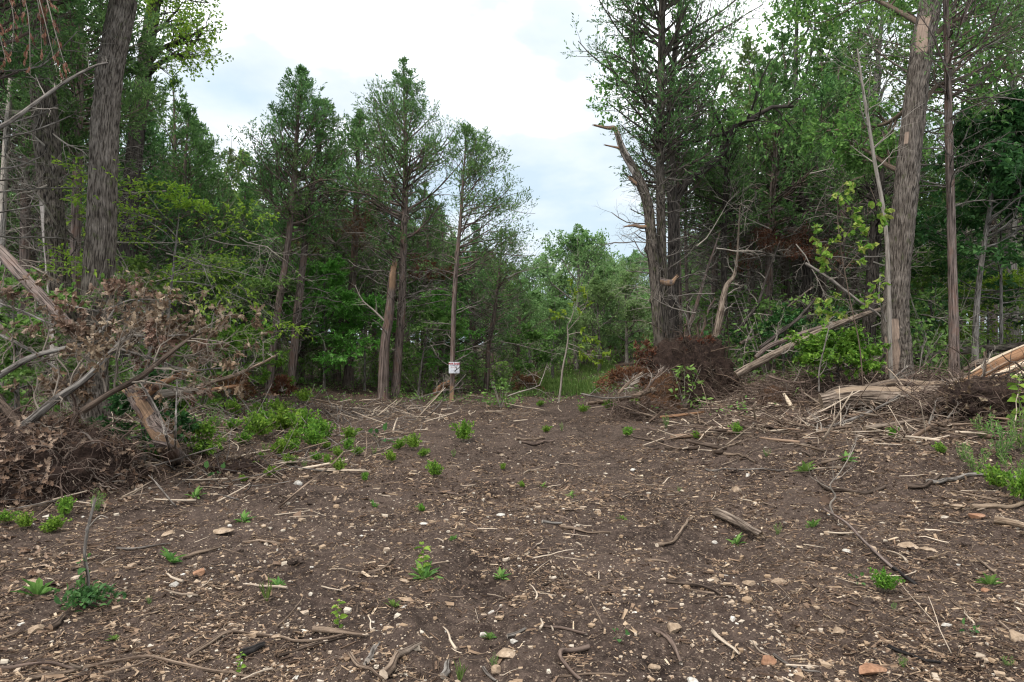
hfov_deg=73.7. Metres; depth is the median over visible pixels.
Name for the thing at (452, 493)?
stick
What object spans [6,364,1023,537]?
leaf litter
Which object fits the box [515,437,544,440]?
stick
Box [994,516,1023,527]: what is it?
stick
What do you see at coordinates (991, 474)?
leafy clump
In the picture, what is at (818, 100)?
cedar tree
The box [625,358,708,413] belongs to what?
soil heap
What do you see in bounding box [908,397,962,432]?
fallen branch
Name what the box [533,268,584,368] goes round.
oak tree
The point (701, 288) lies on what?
leaning pole
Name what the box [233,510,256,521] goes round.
rosette weed
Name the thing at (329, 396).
undergrowth
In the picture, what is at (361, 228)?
dead cedar bough
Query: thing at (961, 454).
feathery weed
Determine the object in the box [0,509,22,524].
leafy clump
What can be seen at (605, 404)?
leafy clump
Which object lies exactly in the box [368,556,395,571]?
stick
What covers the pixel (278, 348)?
cedar tree
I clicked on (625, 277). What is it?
oak tree
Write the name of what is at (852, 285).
cedar tree
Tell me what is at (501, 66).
sky
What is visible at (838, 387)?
fallen log
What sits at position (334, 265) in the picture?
dogwood tree
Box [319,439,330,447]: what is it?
leafy clump
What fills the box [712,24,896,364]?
cedar tree
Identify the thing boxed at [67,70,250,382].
cedar tree
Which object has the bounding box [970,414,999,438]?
feathery weed
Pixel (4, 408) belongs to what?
fallen log
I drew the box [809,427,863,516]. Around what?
dead twig
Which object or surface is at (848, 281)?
cedar tree
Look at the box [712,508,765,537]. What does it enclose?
stick
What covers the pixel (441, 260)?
cedar tree
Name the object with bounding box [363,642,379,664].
stick
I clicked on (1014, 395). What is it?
upright seedling
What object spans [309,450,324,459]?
leafy clump
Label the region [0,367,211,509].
brush pile
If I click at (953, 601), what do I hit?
stick
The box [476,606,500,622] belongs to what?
stick
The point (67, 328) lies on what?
fallen branch
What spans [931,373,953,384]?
fallen branch
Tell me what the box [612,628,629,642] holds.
broadleaf seedling
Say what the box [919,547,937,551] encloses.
stone
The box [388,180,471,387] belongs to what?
cedar tree
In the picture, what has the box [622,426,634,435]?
leafy clump
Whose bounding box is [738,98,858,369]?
cedar tree
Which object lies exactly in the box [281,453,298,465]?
leafy clump
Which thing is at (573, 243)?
oak tree
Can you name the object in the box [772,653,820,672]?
stick
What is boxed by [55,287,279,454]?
fallen branch
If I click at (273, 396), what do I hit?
cut stump
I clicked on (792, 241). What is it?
dead cedar bough
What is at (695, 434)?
leafy clump
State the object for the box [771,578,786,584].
stone
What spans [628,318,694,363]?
dogwood tree
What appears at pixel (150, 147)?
cedar tree
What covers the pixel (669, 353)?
root ball
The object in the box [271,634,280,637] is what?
stone
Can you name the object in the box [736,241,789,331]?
leaning pole
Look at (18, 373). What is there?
leafy bush
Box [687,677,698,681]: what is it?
stone
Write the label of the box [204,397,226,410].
leafy clump
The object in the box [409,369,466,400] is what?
fallen branch
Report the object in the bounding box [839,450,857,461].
rosette weed
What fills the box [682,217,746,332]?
cedar tree
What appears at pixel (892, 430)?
leafy clump
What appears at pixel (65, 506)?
leafy clump
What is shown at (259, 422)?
leafy clump
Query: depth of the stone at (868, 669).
3.39 m
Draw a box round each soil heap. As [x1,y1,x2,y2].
[174,440,280,476]
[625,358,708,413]
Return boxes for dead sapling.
[138,378,201,452]
[808,16,937,378]
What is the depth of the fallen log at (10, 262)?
9.25 m
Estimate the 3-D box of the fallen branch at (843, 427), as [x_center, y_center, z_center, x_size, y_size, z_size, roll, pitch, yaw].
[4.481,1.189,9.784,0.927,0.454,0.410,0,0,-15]
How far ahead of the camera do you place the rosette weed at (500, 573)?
4.95 m
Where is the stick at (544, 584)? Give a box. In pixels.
[539,577,562,585]
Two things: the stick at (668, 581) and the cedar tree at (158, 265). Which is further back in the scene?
the cedar tree at (158, 265)
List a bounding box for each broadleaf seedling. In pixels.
[204,461,225,480]
[368,422,394,445]
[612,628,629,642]
[848,572,864,584]
[960,618,979,636]
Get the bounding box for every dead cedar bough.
[212,371,257,400]
[269,374,298,395]
[275,203,380,265]
[407,252,458,282]
[509,370,545,392]
[594,363,654,393]
[632,334,657,371]
[676,332,715,350]
[727,221,857,271]
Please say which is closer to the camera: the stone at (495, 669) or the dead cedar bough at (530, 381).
the stone at (495, 669)
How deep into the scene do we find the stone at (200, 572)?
4.69 m
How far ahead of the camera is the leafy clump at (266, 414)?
12.89 m
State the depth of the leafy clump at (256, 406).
14.93 m
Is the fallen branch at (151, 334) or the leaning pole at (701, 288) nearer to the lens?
the fallen branch at (151, 334)
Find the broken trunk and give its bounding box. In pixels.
[348,260,397,399]
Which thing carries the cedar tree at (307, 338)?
on the ground at (468, 627)
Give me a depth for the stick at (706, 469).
8.01 m
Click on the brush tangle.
(812, 388)
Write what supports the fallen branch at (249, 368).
on the leafy bush at (182, 419)
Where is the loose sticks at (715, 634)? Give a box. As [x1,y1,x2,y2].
[1,418,1023,681]
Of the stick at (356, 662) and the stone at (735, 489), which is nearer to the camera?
the stick at (356, 662)
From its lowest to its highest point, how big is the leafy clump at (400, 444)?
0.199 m
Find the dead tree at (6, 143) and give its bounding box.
[0,21,87,386]
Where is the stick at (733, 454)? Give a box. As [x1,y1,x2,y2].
[723,452,754,461]
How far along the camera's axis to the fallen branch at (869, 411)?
10.24 m
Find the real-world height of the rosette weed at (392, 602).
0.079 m
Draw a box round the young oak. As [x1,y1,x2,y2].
[914,85,1023,373]
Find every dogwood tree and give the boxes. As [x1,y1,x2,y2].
[0,264,137,403]
[37,148,316,379]
[108,251,209,374]
[144,238,302,375]
[153,226,302,367]
[192,247,314,383]
[211,222,377,345]
[276,244,369,388]
[307,290,407,390]
[384,284,489,394]
[408,285,486,393]
[497,321,567,375]
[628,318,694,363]
[683,279,791,363]
[851,240,1020,363]
[909,170,1023,353]
[910,267,1023,357]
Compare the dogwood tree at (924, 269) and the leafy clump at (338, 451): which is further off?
the dogwood tree at (924, 269)
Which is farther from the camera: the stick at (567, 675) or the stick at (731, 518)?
the stick at (731, 518)
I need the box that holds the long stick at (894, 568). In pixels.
[823,508,917,584]
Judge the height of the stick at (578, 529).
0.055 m
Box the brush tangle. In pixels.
[581,330,1010,423]
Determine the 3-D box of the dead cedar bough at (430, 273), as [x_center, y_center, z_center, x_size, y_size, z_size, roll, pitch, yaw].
[-2.750,-2.440,22.513,1.844,1.122,1.408,0,0,23]
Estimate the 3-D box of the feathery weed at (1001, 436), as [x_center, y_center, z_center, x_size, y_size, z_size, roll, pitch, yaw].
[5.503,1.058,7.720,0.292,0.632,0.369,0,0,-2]
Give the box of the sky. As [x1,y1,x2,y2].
[0,0,1023,342]
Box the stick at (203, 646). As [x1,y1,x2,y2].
[187,630,343,657]
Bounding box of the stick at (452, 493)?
[447,491,466,496]
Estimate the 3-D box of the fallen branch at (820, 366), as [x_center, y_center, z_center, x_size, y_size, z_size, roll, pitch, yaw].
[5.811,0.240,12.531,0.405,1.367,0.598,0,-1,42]
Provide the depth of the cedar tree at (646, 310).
34.09 m
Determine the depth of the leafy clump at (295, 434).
11.09 m
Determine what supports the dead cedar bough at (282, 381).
on the ground at (468, 627)
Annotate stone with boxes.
[28,624,44,633]
[127,563,136,567]
[161,530,174,536]
[169,581,178,586]
[193,568,204,575]
[213,527,234,533]
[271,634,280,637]
[293,480,301,485]
[491,664,500,674]
[496,647,515,657]
[648,664,660,670]
[667,622,681,632]
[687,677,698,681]
[731,486,741,491]
[742,580,755,585]
[761,655,776,664]
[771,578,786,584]
[832,627,844,633]
[859,663,886,674]
[898,542,918,548]
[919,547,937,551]
[941,623,951,626]
[949,504,962,509]
[968,513,985,518]
[981,587,989,591]
[1009,630,1023,641]
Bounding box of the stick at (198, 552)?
[182,546,221,558]
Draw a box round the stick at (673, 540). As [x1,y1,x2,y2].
[655,515,693,546]
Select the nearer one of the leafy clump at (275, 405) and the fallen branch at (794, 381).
the fallen branch at (794, 381)
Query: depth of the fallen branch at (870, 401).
10.61 m
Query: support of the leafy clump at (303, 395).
on the ground at (468, 627)
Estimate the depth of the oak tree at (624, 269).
47.88 m
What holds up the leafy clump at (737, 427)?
on the ground at (468, 627)
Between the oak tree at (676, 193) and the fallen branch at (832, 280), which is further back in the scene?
the oak tree at (676, 193)
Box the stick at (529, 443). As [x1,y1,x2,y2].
[519,440,554,445]
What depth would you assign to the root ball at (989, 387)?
9.41 m
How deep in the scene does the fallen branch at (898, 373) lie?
12.34 m
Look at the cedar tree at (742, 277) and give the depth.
24.89 m
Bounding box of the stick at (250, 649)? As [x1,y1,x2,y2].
[239,641,265,657]
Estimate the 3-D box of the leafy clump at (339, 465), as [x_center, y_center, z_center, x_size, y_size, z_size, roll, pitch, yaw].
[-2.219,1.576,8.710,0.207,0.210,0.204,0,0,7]
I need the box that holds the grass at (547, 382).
[519,358,615,396]
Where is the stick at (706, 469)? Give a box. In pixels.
[705,468,784,471]
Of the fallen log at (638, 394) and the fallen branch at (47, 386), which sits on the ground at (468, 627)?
the fallen log at (638, 394)
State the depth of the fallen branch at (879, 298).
12.60 m
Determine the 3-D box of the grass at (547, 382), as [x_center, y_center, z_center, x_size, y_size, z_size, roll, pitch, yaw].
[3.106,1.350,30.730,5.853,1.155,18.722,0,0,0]
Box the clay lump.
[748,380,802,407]
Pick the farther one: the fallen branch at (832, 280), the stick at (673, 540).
the fallen branch at (832, 280)
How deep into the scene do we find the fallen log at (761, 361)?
14.60 m
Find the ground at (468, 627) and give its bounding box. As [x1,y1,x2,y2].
[0,339,1023,681]
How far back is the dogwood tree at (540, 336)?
25.54 m
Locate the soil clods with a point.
(300, 561)
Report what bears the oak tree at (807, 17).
on the ground at (468, 627)
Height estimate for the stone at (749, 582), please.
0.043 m
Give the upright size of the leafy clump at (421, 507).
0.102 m
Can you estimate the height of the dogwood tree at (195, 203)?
5.262 m
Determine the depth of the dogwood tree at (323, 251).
24.70 m
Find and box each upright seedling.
[236,652,246,673]
[331,599,347,627]
[414,542,432,572]
[1005,375,1023,426]
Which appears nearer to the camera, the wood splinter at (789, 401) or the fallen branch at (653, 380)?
the wood splinter at (789, 401)
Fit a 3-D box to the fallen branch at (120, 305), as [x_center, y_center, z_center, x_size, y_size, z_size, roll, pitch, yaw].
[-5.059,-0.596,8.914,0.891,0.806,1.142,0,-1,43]
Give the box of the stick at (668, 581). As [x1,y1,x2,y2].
[666,579,722,595]
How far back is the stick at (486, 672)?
3.37 m
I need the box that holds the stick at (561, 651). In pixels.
[558,644,589,681]
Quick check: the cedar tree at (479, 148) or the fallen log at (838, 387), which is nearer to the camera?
the fallen log at (838, 387)
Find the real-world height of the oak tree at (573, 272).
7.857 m
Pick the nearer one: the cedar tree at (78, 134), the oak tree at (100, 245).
the oak tree at (100, 245)
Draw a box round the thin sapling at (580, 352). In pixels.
[549,278,610,402]
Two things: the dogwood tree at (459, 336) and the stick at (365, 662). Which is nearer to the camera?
the stick at (365, 662)
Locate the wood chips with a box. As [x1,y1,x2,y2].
[0,366,1023,681]
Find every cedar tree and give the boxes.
[0,0,143,254]
[0,0,193,328]
[0,1,134,397]
[0,35,41,317]
[1,8,89,375]
[5,155,85,383]
[6,143,147,282]
[6,202,45,315]
[64,78,221,367]
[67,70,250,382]
[81,163,211,343]
[82,101,262,381]
[84,83,232,370]
[138,120,283,362]
[155,147,270,371]
[180,179,296,374]
[215,63,374,392]
[239,150,341,373]
[249,169,360,376]
[252,97,367,387]
[262,155,374,378]
[268,260,334,368]
[275,204,398,383]
[299,108,408,387]
[306,55,470,397]
[314,173,413,380]
[316,178,436,380]
[364,221,423,357]
[384,210,492,383]
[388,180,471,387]
[398,202,488,378]
[400,118,548,401]
[434,276,487,346]
[442,224,527,384]
[457,228,541,390]
[475,249,510,374]
[480,269,555,378]
[561,0,782,339]
[614,84,740,336]
[622,146,736,335]
[637,100,781,334]
[637,238,708,335]
[680,106,789,358]
[681,245,727,333]
[682,89,820,365]
[682,163,800,345]
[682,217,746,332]
[688,37,823,343]
[707,224,827,333]
[710,42,853,372]
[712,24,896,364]
[737,28,934,319]
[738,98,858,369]
[774,112,849,310]
[777,46,958,359]
[805,125,955,347]
[813,208,925,325]
[813,254,861,321]
[815,28,945,329]
[825,0,1023,375]
[825,102,1004,351]
[867,0,1023,336]
[920,68,1023,357]
[941,220,1019,337]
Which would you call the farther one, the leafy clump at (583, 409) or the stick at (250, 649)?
the leafy clump at (583, 409)
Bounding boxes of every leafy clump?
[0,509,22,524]
[10,511,36,528]
[39,514,72,532]
[55,495,77,515]
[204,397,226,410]
[220,397,241,413]
[223,418,244,428]
[234,431,255,444]
[236,407,273,439]
[239,474,247,481]
[242,422,252,432]
[249,402,269,412]
[261,408,275,420]
[263,465,279,476]
[265,397,293,411]
[267,404,302,434]
[269,437,294,453]
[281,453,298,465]
[282,406,320,435]
[282,427,300,440]
[285,374,295,388]
[289,437,301,450]
[292,387,313,403]
[297,421,325,448]
[306,414,336,441]
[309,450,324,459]
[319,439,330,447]
[323,453,332,462]
[329,445,342,456]
[329,457,346,471]
[340,425,362,438]
[341,436,355,450]
[351,445,365,455]
[361,471,368,480]
[382,448,395,462]
[392,438,405,449]
[402,433,421,449]
[415,503,425,510]
[417,448,430,456]
[425,459,443,476]
[448,419,474,441]
[536,400,545,406]
[541,425,551,431]
[578,404,590,412]
[602,399,616,409]
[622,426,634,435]
[690,430,699,439]
[727,421,743,434]
[869,567,904,592]
[885,426,899,435]
[931,441,947,453]
[974,462,1007,490]
[996,469,1023,500]
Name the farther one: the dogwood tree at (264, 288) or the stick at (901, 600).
the dogwood tree at (264, 288)
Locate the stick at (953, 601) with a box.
[949,598,971,625]
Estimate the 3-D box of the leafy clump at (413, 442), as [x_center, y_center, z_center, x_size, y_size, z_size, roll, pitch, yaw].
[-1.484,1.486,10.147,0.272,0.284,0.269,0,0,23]
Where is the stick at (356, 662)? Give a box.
[348,651,385,680]
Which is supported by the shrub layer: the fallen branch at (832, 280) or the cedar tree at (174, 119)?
the fallen branch at (832, 280)
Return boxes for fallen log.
[0,244,116,338]
[0,394,18,424]
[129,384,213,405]
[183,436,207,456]
[586,387,657,404]
[734,307,880,377]
[754,310,838,361]
[813,385,855,405]
[818,338,1023,368]
[818,386,939,409]
[864,372,1000,385]
[964,358,1019,372]
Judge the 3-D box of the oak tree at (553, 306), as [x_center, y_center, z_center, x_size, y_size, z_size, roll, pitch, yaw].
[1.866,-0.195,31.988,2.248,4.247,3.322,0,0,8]
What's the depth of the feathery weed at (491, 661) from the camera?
3.44 m
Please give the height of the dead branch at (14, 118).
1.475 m
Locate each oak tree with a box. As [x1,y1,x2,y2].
[0,0,120,408]
[71,0,137,422]
[112,0,233,385]
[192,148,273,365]
[358,227,385,364]
[481,261,541,375]
[495,265,523,356]
[509,252,574,365]
[520,223,634,371]
[527,292,575,378]
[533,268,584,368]
[551,245,617,362]
[560,273,635,371]
[564,260,641,363]
[574,255,635,350]
[586,0,830,340]
[602,263,652,362]
[616,249,649,290]
[641,251,648,283]
[703,0,957,362]
[732,0,1023,380]
[741,0,942,338]
[881,149,1004,362]
[890,0,1023,342]
[998,213,1023,341]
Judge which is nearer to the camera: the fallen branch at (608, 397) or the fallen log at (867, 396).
the fallen log at (867, 396)
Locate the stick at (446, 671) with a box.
[440,659,450,679]
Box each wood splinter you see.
[148,371,193,395]
[173,383,243,398]
[660,411,703,417]
[783,393,793,409]
[950,345,1023,384]
[985,360,1023,376]
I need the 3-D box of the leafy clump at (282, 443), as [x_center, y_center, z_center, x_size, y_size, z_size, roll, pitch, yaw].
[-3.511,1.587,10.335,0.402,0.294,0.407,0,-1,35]
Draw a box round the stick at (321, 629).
[312,625,367,635]
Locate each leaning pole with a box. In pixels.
[681,232,723,334]
[693,291,727,335]
[712,206,752,336]
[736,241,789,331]
[739,284,814,344]
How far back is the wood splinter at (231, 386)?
8.98 m
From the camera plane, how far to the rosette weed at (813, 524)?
5.83 m
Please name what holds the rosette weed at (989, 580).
on the ground at (468, 627)
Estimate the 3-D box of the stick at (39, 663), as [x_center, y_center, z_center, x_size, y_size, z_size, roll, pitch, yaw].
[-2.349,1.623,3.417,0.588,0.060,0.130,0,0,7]
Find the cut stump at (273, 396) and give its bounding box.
[261,393,279,405]
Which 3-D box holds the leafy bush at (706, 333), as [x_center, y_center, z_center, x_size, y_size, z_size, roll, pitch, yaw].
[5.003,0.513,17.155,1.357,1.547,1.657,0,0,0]
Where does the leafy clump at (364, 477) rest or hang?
on the ground at (468, 627)
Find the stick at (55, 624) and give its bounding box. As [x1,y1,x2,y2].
[48,614,65,629]
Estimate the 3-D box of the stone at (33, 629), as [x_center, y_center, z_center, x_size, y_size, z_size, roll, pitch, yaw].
[-2.711,1.644,3.895,0.086,0.049,0.070,0,-1,-36]
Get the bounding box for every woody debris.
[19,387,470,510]
[233,387,739,424]
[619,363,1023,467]
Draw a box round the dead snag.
[592,124,678,350]
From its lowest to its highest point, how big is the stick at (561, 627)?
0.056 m
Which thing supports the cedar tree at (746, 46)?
on the ground at (468, 627)
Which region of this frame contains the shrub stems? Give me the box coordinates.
[9,288,1021,408]
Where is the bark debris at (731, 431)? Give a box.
[630,362,1023,456]
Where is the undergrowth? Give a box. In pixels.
[6,353,1023,442]
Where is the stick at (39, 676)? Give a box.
[28,655,257,680]
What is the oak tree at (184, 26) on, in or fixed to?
on the ground at (468, 627)
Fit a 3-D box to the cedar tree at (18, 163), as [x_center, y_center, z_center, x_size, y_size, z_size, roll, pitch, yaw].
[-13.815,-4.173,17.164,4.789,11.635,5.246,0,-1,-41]
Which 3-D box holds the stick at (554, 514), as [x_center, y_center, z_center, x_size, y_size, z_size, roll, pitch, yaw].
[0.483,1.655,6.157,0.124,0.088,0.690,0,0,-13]
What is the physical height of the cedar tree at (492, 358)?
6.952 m
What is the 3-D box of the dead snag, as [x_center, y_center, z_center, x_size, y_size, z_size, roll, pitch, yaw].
[3.001,-1.821,16.619,2.143,6.971,0.409,0,0,0]
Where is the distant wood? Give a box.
[6,182,1021,368]
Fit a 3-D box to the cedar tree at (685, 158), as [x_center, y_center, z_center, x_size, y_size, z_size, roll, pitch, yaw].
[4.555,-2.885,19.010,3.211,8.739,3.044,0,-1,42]
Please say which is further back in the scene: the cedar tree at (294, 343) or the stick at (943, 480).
the cedar tree at (294, 343)
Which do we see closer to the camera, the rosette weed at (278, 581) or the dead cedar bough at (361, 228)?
the rosette weed at (278, 581)
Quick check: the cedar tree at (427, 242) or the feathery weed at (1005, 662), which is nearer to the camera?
the feathery weed at (1005, 662)
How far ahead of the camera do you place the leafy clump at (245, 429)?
11.62 m
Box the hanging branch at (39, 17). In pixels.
[0,0,70,79]
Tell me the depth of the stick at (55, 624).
3.93 m
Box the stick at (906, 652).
[887,644,941,662]
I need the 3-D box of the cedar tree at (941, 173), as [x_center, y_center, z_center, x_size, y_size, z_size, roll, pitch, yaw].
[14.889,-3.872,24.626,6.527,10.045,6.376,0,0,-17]
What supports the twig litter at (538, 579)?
on the ground at (468, 627)
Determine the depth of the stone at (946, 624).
3.85 m
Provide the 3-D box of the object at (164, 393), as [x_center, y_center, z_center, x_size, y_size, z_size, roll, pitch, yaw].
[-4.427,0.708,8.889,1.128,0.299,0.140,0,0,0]
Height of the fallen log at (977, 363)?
0.296 m
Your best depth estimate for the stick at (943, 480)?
7.35 m
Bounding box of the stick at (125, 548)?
[116,542,170,549]
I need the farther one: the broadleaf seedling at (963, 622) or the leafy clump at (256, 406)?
the leafy clump at (256, 406)
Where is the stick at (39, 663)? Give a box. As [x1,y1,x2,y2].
[0,661,87,670]
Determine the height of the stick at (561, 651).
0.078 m
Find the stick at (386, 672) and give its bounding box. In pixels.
[379,652,399,678]
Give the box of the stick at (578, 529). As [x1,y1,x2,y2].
[561,525,610,533]
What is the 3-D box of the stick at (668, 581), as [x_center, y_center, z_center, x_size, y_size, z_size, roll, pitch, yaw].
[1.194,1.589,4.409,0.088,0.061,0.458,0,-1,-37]
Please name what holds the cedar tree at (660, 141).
on the ground at (468, 627)
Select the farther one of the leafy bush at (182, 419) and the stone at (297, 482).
the leafy bush at (182, 419)
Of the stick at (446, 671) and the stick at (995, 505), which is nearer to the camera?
the stick at (446, 671)
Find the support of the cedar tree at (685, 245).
on the ground at (468, 627)
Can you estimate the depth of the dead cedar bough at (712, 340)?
15.66 m
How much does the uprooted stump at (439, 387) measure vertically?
1.157 m
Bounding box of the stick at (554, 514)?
[549,511,574,536]
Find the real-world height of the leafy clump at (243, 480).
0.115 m
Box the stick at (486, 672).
[482,666,497,681]
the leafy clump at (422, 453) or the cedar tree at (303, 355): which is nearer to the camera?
the leafy clump at (422, 453)
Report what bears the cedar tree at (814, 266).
on the ground at (468, 627)
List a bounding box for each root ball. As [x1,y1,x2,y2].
[613,297,757,407]
[910,328,1023,425]
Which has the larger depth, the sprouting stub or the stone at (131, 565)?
the stone at (131, 565)
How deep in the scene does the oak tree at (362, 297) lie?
40.12 m
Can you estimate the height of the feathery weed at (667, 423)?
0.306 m
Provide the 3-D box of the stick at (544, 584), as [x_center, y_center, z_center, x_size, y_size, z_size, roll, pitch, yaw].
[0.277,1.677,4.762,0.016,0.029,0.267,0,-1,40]
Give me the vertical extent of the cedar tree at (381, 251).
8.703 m
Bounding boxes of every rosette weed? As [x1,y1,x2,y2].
[9,578,56,595]
[104,634,118,640]
[160,547,186,562]
[184,486,205,498]
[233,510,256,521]
[270,576,286,585]
[385,598,399,606]
[410,560,442,581]
[480,632,495,639]
[493,566,508,579]
[727,532,746,546]
[794,460,814,471]
[806,518,820,527]
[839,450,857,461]
[975,573,1002,584]
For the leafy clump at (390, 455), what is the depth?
9.16 m
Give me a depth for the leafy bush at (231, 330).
17.14 m
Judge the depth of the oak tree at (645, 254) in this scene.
59.11 m
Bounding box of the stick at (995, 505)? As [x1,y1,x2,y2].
[970,501,1023,508]
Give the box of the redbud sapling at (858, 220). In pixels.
[809,176,894,385]
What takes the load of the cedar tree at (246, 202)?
on the ground at (468, 627)
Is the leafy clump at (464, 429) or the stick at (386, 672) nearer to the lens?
the stick at (386, 672)
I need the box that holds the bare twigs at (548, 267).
[0,113,1023,411]
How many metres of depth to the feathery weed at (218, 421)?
12.34 m
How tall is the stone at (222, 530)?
0.041 m
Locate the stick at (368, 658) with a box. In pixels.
[365,644,375,663]
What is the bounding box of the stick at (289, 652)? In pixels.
[277,635,348,657]
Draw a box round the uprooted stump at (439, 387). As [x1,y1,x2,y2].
[432,371,460,395]
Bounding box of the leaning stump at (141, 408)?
[119,380,184,465]
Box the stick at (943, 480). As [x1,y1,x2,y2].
[926,472,1020,483]
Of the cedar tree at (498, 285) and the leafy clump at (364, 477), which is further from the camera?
the cedar tree at (498, 285)
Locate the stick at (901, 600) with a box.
[887,596,939,601]
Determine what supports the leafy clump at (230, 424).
on the ground at (468, 627)
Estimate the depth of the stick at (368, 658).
3.46 m
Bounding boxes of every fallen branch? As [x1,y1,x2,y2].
[0,265,140,388]
[0,273,99,358]
[0,287,1002,590]
[0,321,109,427]
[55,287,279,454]
[67,265,180,323]
[111,318,236,406]
[114,357,177,450]
[117,281,189,383]
[143,322,238,399]
[167,336,277,399]
[207,241,263,346]
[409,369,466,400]
[581,385,630,398]
[617,372,655,394]
[639,360,668,391]
[669,293,698,335]
[758,297,815,348]
[768,365,861,385]
[804,262,880,319]
[806,408,859,430]
[814,321,836,391]
[822,378,913,428]
[852,400,878,414]
[859,276,887,321]
[863,405,949,430]
[890,358,909,378]
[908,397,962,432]
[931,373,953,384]
[979,344,998,376]
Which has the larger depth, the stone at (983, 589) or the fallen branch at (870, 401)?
the fallen branch at (870, 401)
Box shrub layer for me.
[10,287,1023,408]
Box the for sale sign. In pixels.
[449,362,458,372]
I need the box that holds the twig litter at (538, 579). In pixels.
[0,393,1023,681]
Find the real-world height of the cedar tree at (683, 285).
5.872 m
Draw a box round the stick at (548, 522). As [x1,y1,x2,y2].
[542,520,562,523]
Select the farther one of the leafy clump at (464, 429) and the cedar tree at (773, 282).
the cedar tree at (773, 282)
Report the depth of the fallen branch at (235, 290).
15.85 m
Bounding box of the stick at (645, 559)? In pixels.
[644,558,667,562]
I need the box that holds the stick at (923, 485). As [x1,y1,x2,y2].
[904,471,942,488]
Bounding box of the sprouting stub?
[51,497,126,611]
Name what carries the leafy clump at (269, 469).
on the ground at (468, 627)
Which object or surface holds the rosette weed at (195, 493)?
on the ground at (468, 627)
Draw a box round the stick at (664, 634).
[652,627,682,664]
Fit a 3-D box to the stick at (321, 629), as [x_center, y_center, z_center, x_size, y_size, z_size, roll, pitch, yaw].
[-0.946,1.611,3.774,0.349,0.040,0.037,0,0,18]
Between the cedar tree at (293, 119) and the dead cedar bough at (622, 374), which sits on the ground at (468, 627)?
the cedar tree at (293, 119)
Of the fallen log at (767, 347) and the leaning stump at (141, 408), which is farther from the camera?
the fallen log at (767, 347)
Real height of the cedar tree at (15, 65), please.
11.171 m
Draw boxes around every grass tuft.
[258,578,272,601]
[453,658,467,680]
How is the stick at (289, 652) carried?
on the ground at (468, 627)
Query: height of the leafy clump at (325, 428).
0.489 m
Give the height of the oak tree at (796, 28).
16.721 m
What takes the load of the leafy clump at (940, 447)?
on the ground at (468, 627)
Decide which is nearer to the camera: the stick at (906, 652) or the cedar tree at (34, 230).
the stick at (906, 652)
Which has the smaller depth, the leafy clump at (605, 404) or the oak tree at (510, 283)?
the leafy clump at (605, 404)
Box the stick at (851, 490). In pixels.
[817,479,886,494]
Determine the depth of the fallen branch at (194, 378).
8.86 m
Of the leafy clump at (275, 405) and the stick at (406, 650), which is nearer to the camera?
the stick at (406, 650)
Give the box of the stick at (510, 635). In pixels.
[507,627,525,638]
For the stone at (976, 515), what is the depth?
5.96 m
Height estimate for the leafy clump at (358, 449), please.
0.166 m
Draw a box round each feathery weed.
[89,488,106,510]
[211,406,223,428]
[490,654,497,665]
[662,413,668,427]
[774,520,781,534]
[899,656,908,666]
[954,441,970,459]
[961,440,992,471]
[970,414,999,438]
[984,406,1022,461]
[996,440,1023,485]
[1001,655,1014,664]
[1007,403,1023,451]
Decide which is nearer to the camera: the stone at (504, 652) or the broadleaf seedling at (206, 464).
the stone at (504, 652)
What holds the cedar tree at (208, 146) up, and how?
on the ground at (468, 627)
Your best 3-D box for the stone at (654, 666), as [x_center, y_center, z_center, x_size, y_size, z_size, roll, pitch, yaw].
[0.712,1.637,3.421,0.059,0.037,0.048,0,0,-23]
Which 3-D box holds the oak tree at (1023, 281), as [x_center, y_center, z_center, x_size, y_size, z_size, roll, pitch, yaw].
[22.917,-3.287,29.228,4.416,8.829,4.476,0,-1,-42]
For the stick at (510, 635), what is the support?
on the ground at (468, 627)
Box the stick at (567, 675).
[558,673,623,676]
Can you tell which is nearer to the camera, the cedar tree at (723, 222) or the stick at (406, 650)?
the stick at (406, 650)
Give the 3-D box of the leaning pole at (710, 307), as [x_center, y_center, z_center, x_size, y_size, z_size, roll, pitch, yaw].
[5.138,-0.587,17.907,0.956,1.564,0.782,0,0,0]
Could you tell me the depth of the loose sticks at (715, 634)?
4.86 m
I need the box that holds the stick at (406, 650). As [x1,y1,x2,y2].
[394,641,421,656]
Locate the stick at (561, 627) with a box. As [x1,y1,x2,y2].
[540,624,586,634]
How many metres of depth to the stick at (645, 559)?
5.10 m
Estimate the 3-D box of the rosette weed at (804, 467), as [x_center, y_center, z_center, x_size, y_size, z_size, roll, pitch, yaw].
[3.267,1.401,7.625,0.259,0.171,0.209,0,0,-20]
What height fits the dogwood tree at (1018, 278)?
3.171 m
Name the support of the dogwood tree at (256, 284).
on the ground at (468, 627)
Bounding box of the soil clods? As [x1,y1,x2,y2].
[0,371,1023,677]
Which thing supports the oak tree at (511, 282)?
on the ground at (468, 627)
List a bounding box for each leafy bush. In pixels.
[0,313,96,420]
[84,365,201,463]
[133,383,226,456]
[173,305,291,398]
[702,331,739,370]
[726,298,852,372]
[779,320,891,385]
[807,281,943,340]
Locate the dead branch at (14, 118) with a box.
[0,55,107,129]
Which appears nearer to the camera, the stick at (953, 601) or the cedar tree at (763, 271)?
the stick at (953, 601)
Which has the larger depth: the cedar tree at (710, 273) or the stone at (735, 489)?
the cedar tree at (710, 273)

